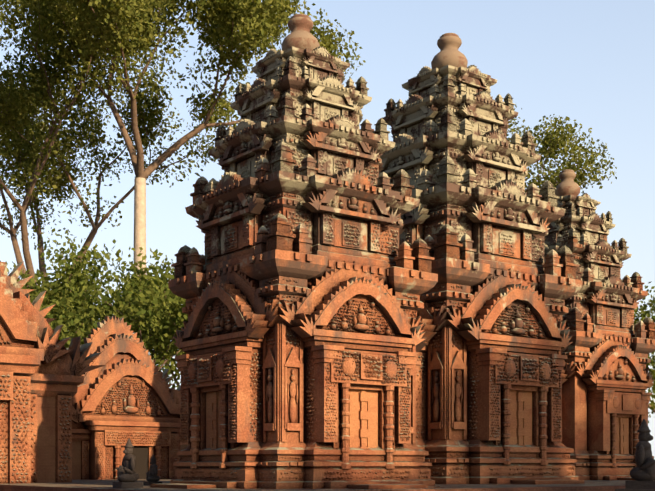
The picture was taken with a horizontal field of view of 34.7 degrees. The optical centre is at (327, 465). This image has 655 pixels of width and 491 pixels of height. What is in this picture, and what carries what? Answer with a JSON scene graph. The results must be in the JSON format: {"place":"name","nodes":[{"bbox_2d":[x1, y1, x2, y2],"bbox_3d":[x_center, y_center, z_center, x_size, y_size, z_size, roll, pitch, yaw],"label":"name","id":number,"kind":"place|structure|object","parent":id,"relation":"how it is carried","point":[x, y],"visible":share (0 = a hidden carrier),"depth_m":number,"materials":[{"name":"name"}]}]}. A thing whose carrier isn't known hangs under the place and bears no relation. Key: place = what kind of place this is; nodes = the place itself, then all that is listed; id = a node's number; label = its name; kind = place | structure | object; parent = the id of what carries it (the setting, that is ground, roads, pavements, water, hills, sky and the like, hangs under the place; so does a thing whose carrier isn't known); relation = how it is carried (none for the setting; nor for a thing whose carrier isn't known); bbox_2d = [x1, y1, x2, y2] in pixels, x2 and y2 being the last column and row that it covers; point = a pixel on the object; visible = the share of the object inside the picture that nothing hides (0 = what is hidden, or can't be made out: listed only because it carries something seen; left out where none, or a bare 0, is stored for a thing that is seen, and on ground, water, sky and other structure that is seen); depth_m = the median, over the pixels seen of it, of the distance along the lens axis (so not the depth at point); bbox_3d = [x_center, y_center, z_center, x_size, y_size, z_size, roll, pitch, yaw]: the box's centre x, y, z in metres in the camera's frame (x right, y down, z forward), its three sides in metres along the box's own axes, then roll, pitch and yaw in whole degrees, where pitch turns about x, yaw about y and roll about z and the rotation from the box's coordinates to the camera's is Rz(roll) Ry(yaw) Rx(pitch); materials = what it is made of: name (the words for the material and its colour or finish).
{"place":"outdoors","nodes":[
{"label":"outdoors","id":0,"kind":"place"},
{"bbox_2d":[0,0,654,459],"label":"sky","id":1,"kind":"structure","parent":0,"point":[591,63],"materials":[{"name":"blue"}]},
{"bbox_3d":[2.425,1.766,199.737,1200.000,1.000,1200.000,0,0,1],"label":"ground","id":2,"kind":"structure","parent":0,"visible":0},
{"bbox_2d":[0,261,180,483],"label":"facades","id":3,"kind":"object","parent":2,"relation":"on","point":[106,385],"visible":0.9,"depth_m":23.77,"materials":[{"name":"stone"}]},
{"bbox_2d":[125,447,147,478],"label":"door","id":4,"kind":"structure","parent":3,"relation":"attached to","point":[140,454],"depth_m":28.40,"materials":[{"name":"black wood"}]},
{"bbox_2d":[37,396,188,482],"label":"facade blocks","id":5,"kind":"structure","parent":2,"relation":"on","point":[45,439],"depth_m":22.61,"materials":[{"name":"brown stone"}]},
{"bbox_2d":[133,177,148,353],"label":"tree trunk","id":6,"kind":"object","parent":2,"relation":"on","point":[139,211],"visible":0.23,"depth_m":49.95,"materials":[{"name":"beige plant"}]},
{"bbox_2d":[0,0,654,412],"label":"tree branches","id":7,"kind":"object","parent":2,"relation":"on","point":[138,168],"visible":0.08,"depth_m":50.76,"materials":[{"name":"brown plant"}]},
{"bbox_2d":[0,0,654,422],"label":"leaves","id":8,"kind":"object","parent":7,"relation":"on","point":[139,18],"depth_m":49.17,"materials":[{"name":"green plant"}]},
{"bbox_2d":[0,479,654,490],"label":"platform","id":9,"kind":"structure","parent":2,"relation":"on","point":[107,485],"depth_m":18.53,"materials":[{"name":"stone"}]},
{"bbox_2d":[113,419,654,490],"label":"guardian statues","id":10,"kind":"object","parent":9,"relation":"on","point":[642,473],"visible":1,"depth_m":17.20,"materials":[{"name":"stone"}]},
{"bbox_2d":[148,46,654,489],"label":"temple towers","id":11,"kind":"structure","parent":9,"relation":"on","point":[437,277],"depth_m":18.41,"materials":[{"name":"stone"}]},
{"bbox_2d":[206,389,628,454],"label":"doors","id":12,"kind":"structure","parent":11,"relation":"on","point":[363,419],"depth_m":17.69,"materials":[{"name":"stone"}]},
{"bbox_2d":[281,14,579,195],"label":"finials","id":13,"kind":"object","parent":11,"relation":"on","point":[300,35],"visible":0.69,"depth_m":23.13,"materials":[{"name":"beige stone"}]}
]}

